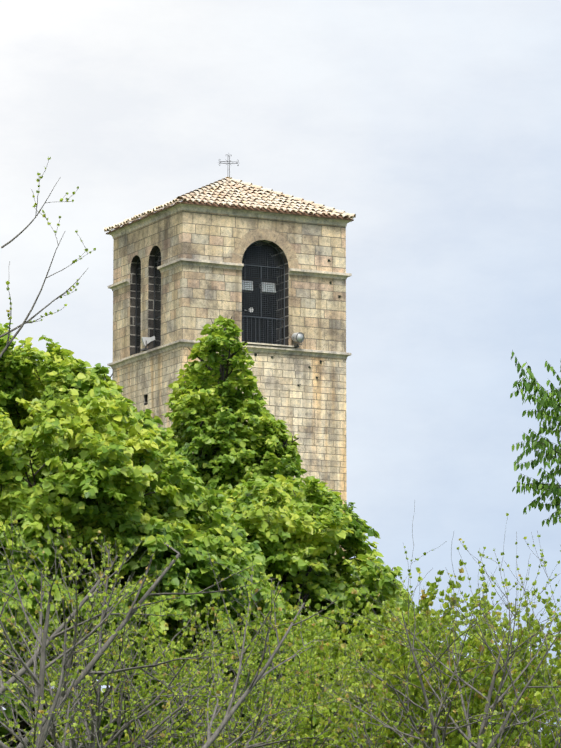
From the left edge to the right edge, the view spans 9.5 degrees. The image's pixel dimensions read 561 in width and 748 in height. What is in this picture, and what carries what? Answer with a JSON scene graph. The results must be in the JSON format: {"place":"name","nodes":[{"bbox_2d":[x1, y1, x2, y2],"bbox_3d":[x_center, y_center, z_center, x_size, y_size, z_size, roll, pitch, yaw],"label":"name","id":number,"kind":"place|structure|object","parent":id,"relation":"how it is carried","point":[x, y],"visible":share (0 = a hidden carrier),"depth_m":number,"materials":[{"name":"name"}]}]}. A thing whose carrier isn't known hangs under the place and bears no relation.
{"place":"outdoors","nodes":[
{"label":"outdoors","id":0,"kind":"place"},
{"bbox_2d":[1,157,78,247],"bbox_3d":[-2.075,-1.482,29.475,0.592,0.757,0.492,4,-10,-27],"label":"bare tree","id":1,"kind":"object","parent":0,"point":[10,241],"depth_m":29.49,"materials":[{"name":"plant"}]},
{"bbox_2d":[0,204,95,357],"bbox_3d":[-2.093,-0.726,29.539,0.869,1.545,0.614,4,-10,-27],"label":"bare tree","id":2,"kind":"object","parent":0,"point":[8,343],"depth_m":29.51,"materials":[{"name":"plant"}]},
{"bbox_2d":[0,268,87,337],"bbox_3d":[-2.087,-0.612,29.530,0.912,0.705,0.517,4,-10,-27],"label":"branch","id":3,"kind":"object","parent":2,"relation":"attached to","point":[17,327],"depth_m":29.57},
{"bbox_2d":[0,322,302,747],"bbox_3d":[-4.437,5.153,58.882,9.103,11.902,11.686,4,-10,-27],"label":"lime tree","id":4,"kind":"object","parent":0,"point":[123,451],"depth_m":55.42,"materials":[{"name":"green plant"}]},
{"bbox_2d":[129,547,361,747],"bbox_3d":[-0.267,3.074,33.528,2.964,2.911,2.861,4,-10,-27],"label":"bare branches","id":5,"kind":"object","parent":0,"point":[227,717],"depth_m":33.61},
{"bbox_2d":[32,580,461,747],"bbox_3d":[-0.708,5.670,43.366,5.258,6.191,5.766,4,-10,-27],"label":"bud tree","id":6,"kind":"object","parent":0,"point":[292,732],"depth_m":43.17,"materials":[{"name":"green plant"}]},
{"bbox_2d":[162,315,334,557],"bbox_3d":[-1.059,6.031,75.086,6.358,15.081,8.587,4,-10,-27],"label":"lime tree","id":7,"kind":"object","parent":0,"point":[236,466],"depth_m":74.89,"materials":[{"name":"green plant"}]},
{"bbox_2d":[243,280,275,312],"bbox_3d":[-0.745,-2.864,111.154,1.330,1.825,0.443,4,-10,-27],"label":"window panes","id":8,"kind":"object","parent":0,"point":[263,286],"depth_m":111.26,"materials":[{"name":"grey"}]},
{"bbox_2d":[0,0,560,743],"label":"sky","id":9,"kind":"structure","parent":0,"point":[436,124],"materials":[{"name":"white"}]},
{"bbox_2d":[126,474,440,747],"bbox_3d":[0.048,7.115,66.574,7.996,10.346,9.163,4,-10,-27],"label":"lime tree","id":10,"kind":"object","parent":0,"point":[289,524],"depth_m":65.14,"materials":[{"name":"green plant"}]},
{"bbox_2d":[181,559,560,747],"bbox_3d":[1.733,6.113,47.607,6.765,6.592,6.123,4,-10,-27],"label":"shrub","id":11,"kind":"object","parent":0,"point":[469,646],"depth_m":47.06,"materials":[{"name":"green plant"}]},
{"bbox_2d":[316,567,560,747],"bbox_3d":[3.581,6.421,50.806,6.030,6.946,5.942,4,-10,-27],"label":"shrub","id":12,"kind":"object","parent":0,"point":[497,607],"depth_m":49.97,"materials":[{"name":"green plant"}]},
{"bbox_2d":[510,350,560,526],"bbox_3d":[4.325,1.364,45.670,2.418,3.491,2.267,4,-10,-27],"label":"tree","id":13,"kind":"object","parent":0,"point":[544,403],"depth_m":45.83,"materials":[{"name":"green plant"}]},
{"label":"ground","id":14,"kind":"structure","parent":0,"visible":0},
{"bbox_2d":[0,509,159,747],"bbox_3d":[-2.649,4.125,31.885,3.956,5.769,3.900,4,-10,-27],"label":"bare tree","id":15,"kind":"object","parent":14,"relation":"on","point":[41,738],"depth_m":32.36,"materials":[{"name":"plant"}]},
{"bbox_2d":[0,522,354,747],"bbox_3d":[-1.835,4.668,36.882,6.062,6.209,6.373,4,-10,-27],"label":"shrub","id":16,"kind":"object","parent":14,"relation":"on","point":[95,722],"depth_m":36.83,"materials":[{"name":"green plant"}]},
{"bbox_2d":[0,537,185,695],"bbox_3d":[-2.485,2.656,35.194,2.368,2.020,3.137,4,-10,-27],"label":"branch","id":17,"kind":"object","parent":16,"relation":"attached to","point":[29,663],"depth_m":34.95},
{"bbox_2d":[0,533,280,747],"bbox_3d":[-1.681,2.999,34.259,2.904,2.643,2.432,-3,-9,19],"label":"bare branches","id":18,"kind":"object","parent":16,"relation":"attached to","point":[101,649],"depth_m":34.26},
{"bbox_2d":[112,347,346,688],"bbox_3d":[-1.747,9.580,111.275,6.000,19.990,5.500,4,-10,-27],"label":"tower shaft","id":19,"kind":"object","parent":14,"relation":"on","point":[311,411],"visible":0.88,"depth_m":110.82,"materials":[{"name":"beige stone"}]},
{"bbox_2d":[140,336,155,350],"bbox_3d":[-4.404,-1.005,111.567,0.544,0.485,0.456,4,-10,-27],"label":"loudspeaker","id":20,"kind":"object","parent":19,"relation":"attached to","point":[146,340],"depth_m":111.42,"materials":[{"name":"grey"}]},
{"bbox_2d":[113,210,345,369],"bbox_3d":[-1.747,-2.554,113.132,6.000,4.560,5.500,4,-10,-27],"label":"belfry wall","id":21,"kind":"structure","parent":19,"relation":"on","point":[195,300],"depth_m":111.36,"materials":[{"name":"beige stone"}]},
{"bbox_2d":[135,242,284,353],"bbox_3d":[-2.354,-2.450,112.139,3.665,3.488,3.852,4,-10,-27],"label":"tower grille frame","id":22,"kind":"object","parent":21,"relation":"in","point":[136,324],"visible":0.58,"depth_m":111.29,"materials":[{"name":"black metal"}]},
{"bbox_2d":[136,241,283,353],"bbox_3d":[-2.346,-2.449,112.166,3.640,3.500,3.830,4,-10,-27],"label":"window grilles","id":23,"kind":"object","parent":22,"relation":"in","point":[258,289],"visible":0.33,"depth_m":111.04,"materials":[{"name":"black metal"}]},
{"bbox_2d":[107,203,351,368],"bbox_3d":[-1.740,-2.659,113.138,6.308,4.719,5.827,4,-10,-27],"label":"cornices","id":24,"kind":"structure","parent":21,"relation":"attached to","point":[269,348],"depth_m":110.95,"materials":[{"name":"beige stone"}]},
{"bbox_2d":[106,185,353,233],"bbox_3d":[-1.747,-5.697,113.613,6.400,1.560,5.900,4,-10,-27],"label":"tower roof deck","id":25,"kind":"structure","parent":21,"relation":"on","point":[273,210],"depth_m":111.17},
{"bbox_2d":[104,177,355,231],"bbox_3d":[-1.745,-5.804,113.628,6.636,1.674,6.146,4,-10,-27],"label":"tower roof tiles","id":26,"kind":"object","parent":25,"relation":"on","point":[291,202],"visible":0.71,"depth_m":112.09,"materials":[{"name":"beige tile"}]},
{"bbox_2d":[219,154,238,176],"bbox_3d":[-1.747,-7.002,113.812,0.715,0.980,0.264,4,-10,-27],"label":"cross","id":27,"kind":"object","parent":26,"relation":"on","point":[229,163],"visible":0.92,"depth_m":113.82,"materials":[{"name":"grey metal"}]},
{"bbox_2d":[232,229,298,267],"bbox_3d":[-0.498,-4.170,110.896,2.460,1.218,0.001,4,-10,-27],"label":"tower arch voussoirs","id":28,"kind":"object","parent":21,"relation":"attached to","point":[249,237],"visible":1,"depth_m":110.95,"materials":[{"name":"beige stone"}]},
{"bbox_2d":[254,259,340,386],"bbox_3d":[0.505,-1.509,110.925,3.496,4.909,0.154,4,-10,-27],"label":"wall holes","id":29,"kind":"object","parent":21,"relation":"in","point":[272,357],"visible":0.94,"depth_m":111.07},
{"bbox_2d":[291,332,303,347],"bbox_3d":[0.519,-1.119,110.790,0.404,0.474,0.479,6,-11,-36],"label":"floodlight","id":30,"kind":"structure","parent":19,"relation":"attached to","point":[298,337],"depth_m":110.65,"materials":[{"name":"grey metal"}]},
{"bbox_2d":[272,505,560,747],"bbox_3d":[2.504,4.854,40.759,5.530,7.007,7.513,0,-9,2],"label":"budding tree","id":31,"kind":"object","parent":14,"relation":"on","point":[484,723],"depth_m":42.17,"materials":[{"name":"green plant"}]}
]}

